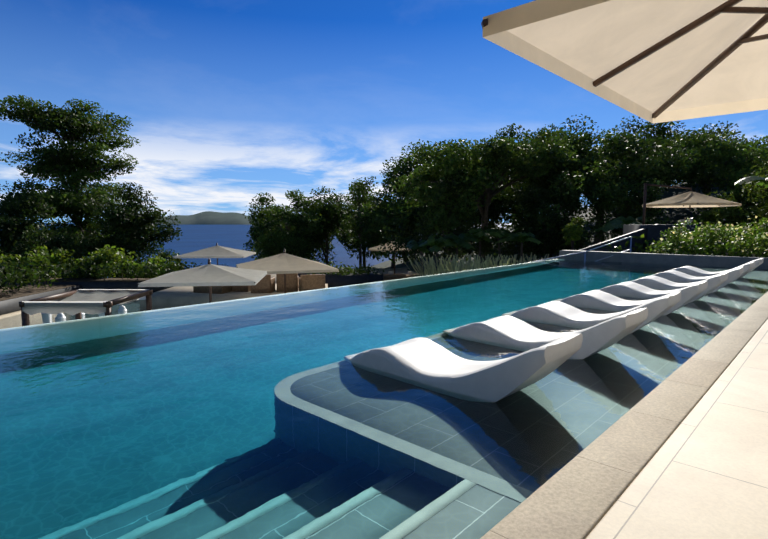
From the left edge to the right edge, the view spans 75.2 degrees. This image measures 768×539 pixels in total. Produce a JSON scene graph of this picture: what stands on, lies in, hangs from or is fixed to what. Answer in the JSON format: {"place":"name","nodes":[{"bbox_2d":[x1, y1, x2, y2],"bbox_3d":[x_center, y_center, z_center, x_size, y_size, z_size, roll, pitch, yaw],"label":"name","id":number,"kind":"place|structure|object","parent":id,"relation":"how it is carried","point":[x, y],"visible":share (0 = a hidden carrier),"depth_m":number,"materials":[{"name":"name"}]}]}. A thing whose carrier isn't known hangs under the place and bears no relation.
{"place":"outdoors","nodes":[
{"label":"outdoors","id":0,"kind":"place"},
{"bbox_2d":[157,211,251,224],"bbox_3d":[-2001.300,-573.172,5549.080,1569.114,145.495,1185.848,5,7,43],"label":"island hill","id":1,"kind":"structure","parent":0,"point":[215,218],"depth_m":5324.32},
{"bbox_2d":[20,223,511,277],"bbox_3d":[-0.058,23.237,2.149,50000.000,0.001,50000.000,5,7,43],"label":"sea water","id":2,"kind":"structure","parent":0,"point":[193,238],"depth_m":528.36,"materials":[{"name":"blue liquid"}]},
{"bbox_2d":[270,268,426,283],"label":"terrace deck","id":3,"kind":"structure","parent":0,"point":[401,270],"depth_m":38.35,"materials":[{"name":"stone"}]},
{"bbox_2d":[0,300,139,328],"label":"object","id":4,"kind":"structure","parent":3,"relation":"on","point":[34,319],"depth_m":20.19,"materials":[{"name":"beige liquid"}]},
{"bbox_2d":[0,310,20,318],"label":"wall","id":5,"kind":"structure","parent":4,"relation":"on","point":[10,314],"depth_m":20.52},
{"bbox_2d":[56,313,65,318],"bbox_3d":[-13.088,1.837,20.147,0.407,0.242,0.416,5,7,43],"label":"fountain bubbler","id":6,"kind":"object","parent":4,"relation":"on","point":[60,315],"visible":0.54,"depth_m":20.06,"materials":[{"name":"liquid"}]},
{"bbox_2d":[19,289,152,325],"bbox_3d":[-7.753,1.653,13.279,2.250,1.980,2.250,0,5,1],"label":"pergola","id":7,"kind":"object","parent":4,"relation":"on","point":[76,303],"visible":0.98,"depth_m":12.46,"materials":[{"name":"grey wood"}]},
{"bbox_2d":[118,305,126,310],"bbox_3d":[-11.493,1.673,21.900,0.402,0.239,0.406,5,7,43],"label":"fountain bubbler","id":8,"kind":"object","parent":4,"relation":"on","point":[122,308],"visible":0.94,"depth_m":21.80,"materials":[{"name":"liquid"}]},
{"bbox_2d":[0,278,170,314],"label":"planter wall","id":9,"kind":"structure","parent":3,"relation":"on","point":[9,302],"depth_m":25.43,"materials":[{"name":"stone"}]},
{"bbox_2d":[0,244,48,276],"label":"bush","id":10,"kind":"object","parent":9,"relation":"on","point":[16,259],"visible":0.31,"depth_m":27.96,"materials":[{"name":"green plant"}]},
{"bbox_2d":[0,265,69,295],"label":"hedge","id":11,"kind":"object","parent":9,"relation":"on","point":[9,278],"visible":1,"depth_m":23.03,"materials":[{"name":"green plant"}]},
{"bbox_2d":[24,252,61,278],"bbox_3d":[-19.103,0.085,27.851,1.673,2.192,2.001,0,5,-2],"label":"bush","id":12,"kind":"object","parent":9,"relation":"on","point":[43,258],"visible":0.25,"depth_m":27.52,"materials":[{"name":"green plant"}]},
{"bbox_2d":[72,251,102,277],"bbox_3d":[-16.663,0.152,28.130,1.925,2.364,1.936,5,7,43],"label":"bush","id":13,"kind":"object","parent":9,"relation":"on","point":[86,259],"visible":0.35,"depth_m":27.78,"materials":[{"name":"green plant"}]},
{"bbox_2d":[0,260,183,280],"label":"hedge","id":14,"kind":"object","parent":9,"relation":"on","point":[136,269],"visible":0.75,"depth_m":26.33,"materials":[{"name":"green plant"}]},
{"bbox_2d":[92,244,137,277],"bbox_3d":[-15.565,-0.415,28.883,2.963,2.147,2.671,5,7,43],"label":"bush","id":15,"kind":"object","parent":9,"relation":"on","point":[112,255],"visible":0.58,"depth_m":28.09,"materials":[{"name":"green plant"}]},
{"bbox_2d":[122,254,165,277],"bbox_3d":[-14.471,-0.040,30.247,2.544,1.723,2.624,5,7,43],"label":"bush","id":16,"kind":"object","parent":9,"relation":"on","point":[154,260],"visible":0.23,"depth_m":29.75,"materials":[{"name":"green plant"}]},
{"bbox_2d":[138,258,266,302],"bbox_3d":[-5.144,1.108,14.797,3.022,2.881,3.022,-1,5,-7],"label":"parasol","id":17,"kind":"object","parent":3,"relation":"on","point":[209,274],"visible":0.81,"depth_m":13.72,"materials":[{"name":"white fabric"}]},
{"bbox_2d":[173,243,255,264],"bbox_3d":[-10.086,-0.066,30.228,3.951,3.114,3.951,0,5,-4],"label":"parasol","id":18,"kind":"object","parent":3,"relation":"on","point":[217,251],"visible":0.94,"depth_m":28.87,"materials":[{"name":"white fabric"}]},
{"bbox_2d":[140,284,327,311],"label":"terrace","id":19,"kind":"structure","parent":3,"relation":"on","point":[171,297],"depth_m":21.16,"materials":[{"name":"stone"}]},
{"bbox_2d":[193,286,231,293],"bbox_3d":[-7.712,0.599,22.521,1.500,0.840,0.900,2,6,17],"label":"terrace sofa base","id":20,"kind":"object","parent":19,"relation":"on","point":[215,289],"visible":0.33,"depth_m":22.15,"materials":[{"name":"brown wicker"}]},
{"bbox_2d":[232,285,250,291],"bbox_3d":[-6.539,0.553,23.002,0.950,0.840,0.900,1,5,9],"label":"terrace sofa base","id":21,"kind":"object","parent":19,"relation":"on","point":[247,288],"visible":0.1,"depth_m":22.58,"materials":[{"name":"brown wicker"}]},
{"bbox_2d":[251,274,274,292],"bbox_3d":[-5.454,0.602,22.489,0.900,0.840,0.900,0,5,1],"label":"terrace sofa base","id":22,"kind":"object","parent":19,"relation":"on","point":[265,284],"visible":0.81,"depth_m":22.06,"materials":[{"name":"brown wicker"}]},
{"bbox_2d":[276,273,298,291],"bbox_3d":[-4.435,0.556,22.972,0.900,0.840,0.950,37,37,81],"label":"terrace sofa base","id":23,"kind":"object","parent":19,"relation":"on","point":[292,282],"visible":0.9,"depth_m":22.53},
{"bbox_2d":[299,274,324,290],"bbox_3d":[-3.252,0.605,22.457,1.100,0.840,0.900,-1,6,-15],"label":"terrace sofa base","id":24,"kind":"object","parent":19,"relation":"on","point":[311,282],"visible":0.9,"depth_m":22.02,"materials":[{"name":"brown wicker"}]},
{"bbox_2d":[236,249,338,292],"bbox_3d":[-4.000,0.601,20.157,3.618,2.881,3.618,15,16,70],"label":"parasol","id":25,"kind":"object","parent":3,"relation":"on","point":[284,263],"visible":0.81,"depth_m":19.06,"materials":[{"name":"beige fabric"}]},
{"bbox_2d":[298,270,382,287],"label":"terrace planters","id":26,"kind":"object","parent":3,"relation":"on","point":[334,280],"visible":0.23,"depth_m":26.73,"materials":[{"name":"grey concrete"}]},
{"bbox_2d":[170,261,384,274],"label":"planter shrubs","id":27,"kind":"object","parent":26,"relation":"in","point":[356,271],"visible":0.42,"depth_m":27.46,"materials":[{"name":"green plant"}]},
{"bbox_2d":[369,241,417,273],"bbox_3d":[0.738,-0.562,34.043,3.576,3.183,3.576,5,7,43],"label":"parasol","id":28,"kind":"object","parent":3,"relation":"on","point":[375,248],"visible":0.27,"depth_m":33.04,"materials":[{"name":"fabric"}]},
{"bbox_2d":[383,271,405,279],"bbox_3d":[0.453,0.423,32.633,1.900,0.620,0.750,-2,6,-19],"label":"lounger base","id":29,"kind":"object","parent":3,"relation":"on","point":[390,275],"visible":0.58,"depth_m":32.42,"materials":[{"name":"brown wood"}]},
{"bbox_2d":[406,271,420,277],"bbox_3d":[1.784,0.452,34.123,1.900,0.620,0.750,-5,8,-44],"label":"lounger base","id":30,"kind":"object","parent":3,"relation":"on","point":[409,274],"visible":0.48,"depth_m":33.99,"materials":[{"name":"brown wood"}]},
{"bbox_2d":[404,240,428,275],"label":"palm","id":31,"kind":"object","parent":3,"relation":"on","point":[415,244],"visible":0.56,"depth_m":26.80,"materials":[{"name":"green plant"}]},
{"bbox_2d":[416,235,458,269],"bbox_3d":[2.529,-0.021,25.393,2.155,3.450,2.562,5,7,43],"label":"palm","id":32,"kind":"object","parent":3,"relation":"on","point":[440,243],"visible":0.88,"depth_m":24.87,"materials":[{"name":"green plant"}]},
{"bbox_2d":[412,165,486,261],"bbox_3d":[4.053,-2.400,29.731,4.536,7.440,4.569,-1,6,-12],"label":"tree","id":33,"kind":"object","parent":3,"relation":"on","point":[442,218],"visible":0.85,"depth_m":28.90,"materials":[{"name":"green plant"}]},
{"bbox_2d":[436,232,478,262],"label":"palm","id":34,"kind":"object","parent":3,"relation":"on","point":[462,239],"visible":0.75,"depth_m":25.77,"materials":[{"name":"green plant"}]},
{"bbox_2d":[374,221,590,265],"bbox_3d":[6.077,-1.577,29.739,13.398,2.785,5.168,0,5,2],"label":"understory","id":35,"kind":"object","parent":3,"relation":"on","point":[488,247],"visible":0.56,"depth_m":29.06,"materials":[{"name":"green plant"}]},
{"bbox_2d":[388,128,584,267],"bbox_3d":[6.221,-3.860,32.691,12.152,9.566,12.143,5,7,43],"label":"tree","id":36,"kind":"object","parent":3,"relation":"on","point":[495,161],"visible":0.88,"depth_m":29.41,"materials":[{"name":"green plant"}]},
{"bbox_2d":[486,228,512,260],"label":"palm","id":37,"kind":"object","parent":3,"relation":"on","point":[503,232],"visible":0.5,"depth_m":27.08,"materials":[{"name":"green plant"}]},
{"bbox_2d":[495,232,542,258],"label":"palm","id":38,"kind":"object","parent":3,"relation":"on","point":[521,238],"visible":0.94,"depth_m":24.72,"materials":[{"name":"green plant"}]},
{"bbox_2d":[500,170,591,257],"bbox_3d":[10.059,-2.469,29.890,5.385,6.662,5.590,5,7,43],"label":"tree","id":39,"kind":"object","parent":3,"relation":"on","point":[559,203],"visible":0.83,"depth_m":28.71,"materials":[{"name":"green plant"}]},
{"bbox_2d":[562,217,585,249],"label":"lollipop tree","id":40,"kind":"object","parent":3,"relation":"on","point":[572,231],"visible":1,"depth_m":22.58,"materials":[{"name":"green plant"}]},
{"bbox_2d":[594,216,648,231],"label":"palm","id":41,"kind":"object","parent":3,"relation":"on","point":[619,222],"visible":0.56,"depth_m":25.30,"materials":[{"name":"green plant"}]},
{"bbox_2d":[0,0,767,222],"label":"sky","id":42,"kind":"structure","parent":0,"point":[228,102],"materials":[{"name":"blue"}]},
{"bbox_2d":[370,182,758,273],"bbox_3d":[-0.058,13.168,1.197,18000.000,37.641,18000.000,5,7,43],"label":"terrain ground","id":43,"kind":"structure","parent":0,"point":[681,214],"depth_m":41.95,"materials":[{"name":"green plant"}]},
{"bbox_2d":[0,179,55,258],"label":"tree","id":44,"kind":"object","parent":43,"relation":"on","point":[12,228],"visible":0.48,"depth_m":32.73,"materials":[{"name":"green plant"}]},
{"bbox_2d":[10,224,97,261],"bbox_3d":[-20.751,0.138,31.267,4.414,5.932,4.795,2,6,16],"label":"bush","id":45,"kind":"object","parent":43,"relation":"on","point":[59,240],"visible":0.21,"depth_m":31.09,"materials":[{"name":"green plant"}]},
{"bbox_2d":[45,246,75,277],"bbox_3d":[-19.037,-0.078,29.914,2.743,2.704,2.362,1,5,8],"label":"bush","id":46,"kind":"object","parent":43,"relation":"on","point":[60,257],"visible":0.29,"depth_m":29.33,"materials":[{"name":"green plant"}]},
{"bbox_2d":[0,95,142,257],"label":"tall tree","id":47,"kind":"object","parent":43,"relation":"on","point":[61,162],"visible":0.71,"depth_m":38.37,"materials":[{"name":"green plant"}]},
{"bbox_2d":[72,181,182,277],"bbox_3d":[-18.760,-1.725,35.975,6.945,9.130,7.069,5,7,43],"label":"tree","id":48,"kind":"object","parent":43,"relation":"on","point":[132,221],"visible":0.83,"depth_m":34.87,"materials":[{"name":"green plant"}]},
{"bbox_2d":[125,248,179,277],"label":"bush","id":49,"kind":"object","parent":43,"relation":"on","point":[166,255],"visible":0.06,"depth_m":49.47,"materials":[{"name":"green plant"}]},
{"bbox_2d":[155,252,186,276],"bbox_3d":[-12.324,0.295,29.238,1.983,2.644,2.162,5,7,43],"label":"bush","id":50,"kind":"object","parent":43,"relation":"on","point":[178,260],"visible":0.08,"depth_m":28.83,"materials":[{"name":"green plant"}]},
{"bbox_2d":[242,202,290,258],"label":"tree","id":51,"kind":"object","parent":43,"relation":"on","point":[253,237],"visible":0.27,"depth_m":56.85,"materials":[{"name":"green plant"}]},
{"bbox_2d":[6,259,553,328],"bbox_3d":[-1.797,2.635,4.559,7.050,3.566,33.000,5,7,43],"label":"pool shell","id":52,"kind":"object","parent":43,"relation":"on","point":[228,300],"depth_m":8.33},
{"bbox_2d":[0,259,767,538],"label":"pool water","id":53,"kind":"structure","parent":52,"relation":"in","point":[280,416],"depth_m":3.54,"materials":[{"name":"teal liquid"}]},
{"bbox_3d":[5.289,1.332,9.138,2.820,1.400,15.900,5,7,43],"label":"sun ledge","id":54,"kind":"object","parent":52,"relation":"attached to","visible":0},
{"bbox_2d":[350,333,582,401],"bbox_3d":[0.530,0.756,4.412,2.189,0.640,0.682,5,7,44],"label":"pool lounger","id":55,"kind":"object","parent":54,"relation":"on","point":[425,361],"visible":0.77,"depth_m":3.94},
{"bbox_2d":[450,308,647,358],"bbox_3d":[1.658,0.645,5.583,2.189,0.640,0.682,5,8,44],"label":"pool lounger","id":56,"kind":"object","parent":54,"relation":"on","point":[516,332],"visible":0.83,"depth_m":5.34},
{"bbox_2d":[509,291,680,332],"bbox_3d":[2.670,0.538,6.716,2.189,0.640,0.682,5,7,42],"label":"pool lounger","id":57,"kind":"object","parent":54,"relation":"on","point":[558,312],"visible":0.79,"depth_m":6.60,"materials":[{"name":"white plastic"}]},
{"bbox_2d":[560,280,707,314],"bbox_3d":[3.755,0.428,7.883,2.189,0.640,0.682,5,7,43],"label":"pool lounger","id":58,"kind":"object","parent":54,"relation":"on","point":[598,299],"visible":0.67,"depth_m":7.78,"materials":[{"name":"white plastic"}]},
{"bbox_2d":[599,272,728,301],"bbox_3d":[4.893,0.313,9.091,2.189,0.640,0.682,5,8,44],"label":"pool lounger","id":59,"kind":"object","parent":54,"relation":"on","point":[633,289],"visible":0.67,"depth_m":9.00,"materials":[{"name":"white plastic"}]},
{"bbox_2d":[630,266,743,292],"bbox_3d":[5.958,0.209,10.194,2.189,0.640,0.682,5,7,41],"label":"pool lounger","id":60,"kind":"object","parent":54,"relation":"on","point":[654,282],"visible":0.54,"depth_m":10.10,"materials":[{"name":"white plastic"}]},
{"bbox_2d":[651,262,754,283],"bbox_3d":[7.077,0.093,11.425,2.189,0.640,0.682,5,7,44],"label":"pool lounger","id":61,"kind":"object","parent":54,"relation":"on","point":[672,275],"visible":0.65,"depth_m":11.36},
{"bbox_2d":[672,258,763,277],"bbox_3d":[8.154,-0.017,12.587,2.189,0.640,0.682,5,8,44],"label":"pool lounger","id":62,"kind":"object","parent":54,"relation":"on","point":[691,271],"visible":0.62,"depth_m":12.50,"materials":[{"name":"white plastic"}]},
{"bbox_2d":[250,189,325,259],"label":"tree","id":63,"kind":"object","parent":43,"relation":"on","point":[276,240],"visible":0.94,"depth_m":42.83,"materials":[{"name":"green plant"}]},
{"bbox_2d":[286,210,339,259],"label":"tree","id":64,"kind":"object","parent":43,"relation":"on","point":[314,223],"depth_m":59.59,"materials":[{"name":"green plant"}]},
{"bbox_2d":[296,186,357,264],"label":"tree","id":65,"kind":"object","parent":43,"relation":"on","point":[334,212],"visible":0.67,"depth_m":45.95,"materials":[{"name":"green plant"}]},
{"bbox_2d":[340,176,378,267],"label":"sparse tree","id":66,"kind":"object","parent":43,"relation":"on","point":[359,189],"visible":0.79,"depth_m":43.24,"materials":[{"name":"green plant"}]},
{"bbox_2d":[332,181,389,267],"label":"tree","id":67,"kind":"object","parent":43,"relation":"on","point":[351,247],"visible":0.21,"depth_m":63.40,"materials":[{"name":"green plant"}]},
{"bbox_2d":[355,197,426,267],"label":"tree","id":68,"kind":"object","parent":43,"relation":"on","point":[388,216],"visible":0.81,"depth_m":40.50,"materials":[{"name":"green plant"}]},
{"bbox_2d":[353,174,443,261],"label":"tree","id":69,"kind":"object","parent":43,"relation":"on","point":[385,196],"visible":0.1,"depth_m":54.33,"materials":[{"name":"green plant"}]},
{"bbox_2d":[379,141,478,255],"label":"tree","id":70,"kind":"object","parent":43,"relation":"on","point":[401,168],"visible":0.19,"depth_m":48.35,"materials":[{"name":"green plant"}]},
{"bbox_2d":[404,252,556,276],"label":"tall grasses","id":71,"kind":"object","parent":43,"relation":"on","point":[449,266],"visible":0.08,"depth_m":21.83,"materials":[{"name":"green plant"}]},
{"bbox_2d":[464,227,502,262],"bbox_3d":[5.108,-0.365,27.011,2.803,3.825,2.510,5,7,43],"label":"palm","id":72,"kind":"object","parent":43,"relation":"on","point":[479,234],"visible":0.75,"depth_m":26.36,"materials":[{"name":"green plant"}]},
{"bbox_2d":[461,183,510,226],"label":"tree","id":73,"kind":"object","parent":43,"relation":"on","point":[494,200],"visible":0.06,"depth_m":57.02,"materials":[{"name":"green plant"}]},
{"bbox_2d":[466,180,563,231],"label":"tree","id":74,"kind":"object","parent":43,"relation":"on","point":[497,220],"visible":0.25,"depth_m":57.02,"materials":[{"name":"green plant"}]},
{"bbox_2d":[490,114,610,209],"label":"tree","id":75,"kind":"object","parent":43,"relation":"on","point":[513,134],"visible":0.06,"depth_m":49.83,"materials":[{"name":"green plant"}]},
{"bbox_2d":[533,130,700,244],"bbox_3d":[15.971,-5.790,36.488,12.406,8.099,12.424,5,7,43],"label":"tree","id":76,"kind":"object","parent":43,"relation":"on","point":[640,161],"visible":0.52,"depth_m":32.62,"materials":[{"name":"green plant"}]},
{"bbox_2d":[480,292,767,538],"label":"pool deck","id":77,"kind":"structure","parent":43,"relation":"on","point":[681,452],"depth_m":2.60,"materials":[{"name":"stone"}]},
{"bbox_2d":[481,0,767,122],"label":"umbrella canopy","id":78,"kind":"object","parent":77,"relation":"on","point":[655,61],"visible":1,"depth_m":3.46,"materials":[{"name":"fabric"}]},
{"bbox_3d":[18.831,1.129,18.460,13.200,3.950,15.448,5,7,43],"label":"terrace deck","id":79,"kind":"object","parent":77,"relation":"on","visible":0},
{"bbox_2d":[642,183,741,224],"bbox_3d":[13.856,-2.577,22.621,3.717,2.645,3.688,5,7,43],"label":"patio umbrella","id":80,"kind":"object","parent":79,"relation":"on","point":[689,199],"visible":0.94,"depth_m":22.07,"materials":[{"name":"fabric"}]},
{"bbox_2d":[645,216,767,257],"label":"hedge planter","id":81,"kind":"object","parent":79,"relation":"on","point":[741,241],"visible":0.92,"depth_m":16.70,"materials":[{"name":"green plant"}]},
{"bbox_2d":[734,176,767,187],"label":"palm","id":82,"kind":"object","parent":79,"relation":"on","point":[762,181],"visible":1,"depth_m":15.29,"materials":[{"name":"green plant"}]},
{"bbox_2d":[577,158,673,241],"bbox_3d":[14.258,-3.239,29.588,4.856,6.654,5.501,5,7,43],"label":"tree","id":83,"kind":"object","parent":43,"relation":"on","point":[612,196],"visible":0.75,"depth_m":28.89,"materials":[{"name":"green plant"}]},
{"bbox_2d":[551,225,702,259],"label":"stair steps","id":84,"kind":"structure","parent":43,"relation":"on","point":[653,232],"depth_m":18.77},
{"bbox_2d":[603,234,693,252],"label":"stair shrubs","id":85,"kind":"object","parent":84,"relation":"on","point":[635,244],"visible":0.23,"depth_m":18.65,"materials":[{"name":"green plant"}]},
{"bbox_2d":[599,116,740,190],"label":"tree","id":86,"kind":"object","parent":43,"relation":"on","point":[659,130],"visible":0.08,"depth_m":52.20,"materials":[{"name":"green plant"}]},
{"bbox_2d":[654,127,767,207],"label":"tree","id":87,"kind":"object","parent":43,"relation":"on","point":[730,154],"visible":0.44,"depth_m":36.46,"materials":[{"name":"green plant"}]},
{"bbox_2d":[688,190,765,233],"bbox_3d":[20.307,-2.993,29.526,3.996,3.379,3.967,5,7,43],"label":"bush","id":88,"kind":"object","parent":43,"relation":"on","point":[734,215],"visible":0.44,"depth_m":28.84,"materials":[{"name":"green plant"}]},
{"bbox_2d":[693,158,767,227],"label":"lit tree","id":89,"kind":"object","parent":43,"relation":"on","point":[730,181],"visible":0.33,"depth_m":33.31,"materials":[{"name":"green plant"}]},
{"bbox_2d":[736,135,767,150],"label":"tree","id":90,"kind":"object","parent":43,"relation":"on","point":[743,138],"depth_m":60.16,"materials":[{"name":"green plant"}]},
{"bbox_2d":[739,167,767,231],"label":"lit tree","id":91,"kind":"object","parent":43,"relation":"on","point":[762,194],"visible":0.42,"depth_m":28.50,"materials":[{"name":"green plant"}]},
{"bbox_2d":[580,224,659,252],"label":"stair side wall","id":92,"kind":"structure","parent":0,"point":[638,233],"depth_m":19.02,"materials":[{"name":"grey concrete"}]},
{"bbox_2d":[559,250,767,268],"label":"pool end wall","id":93,"kind":"structure","parent":0,"point":[706,260],"depth_m":16.10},
{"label":"stair flight","id":94,"kind":"object","parent":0,"visible":0},
{"bbox_2d":[528,236,631,262],"bbox_3d":[6.546,0.200,17.706,4.796,2.808,0.944,0,5,1],"label":"stair handrail","id":95,"kind":"object","parent":94,"relation":"on","point":[592,249],"visible":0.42,"depth_m":17.16,"materials":[{"name":"silver metal"}]}
]}

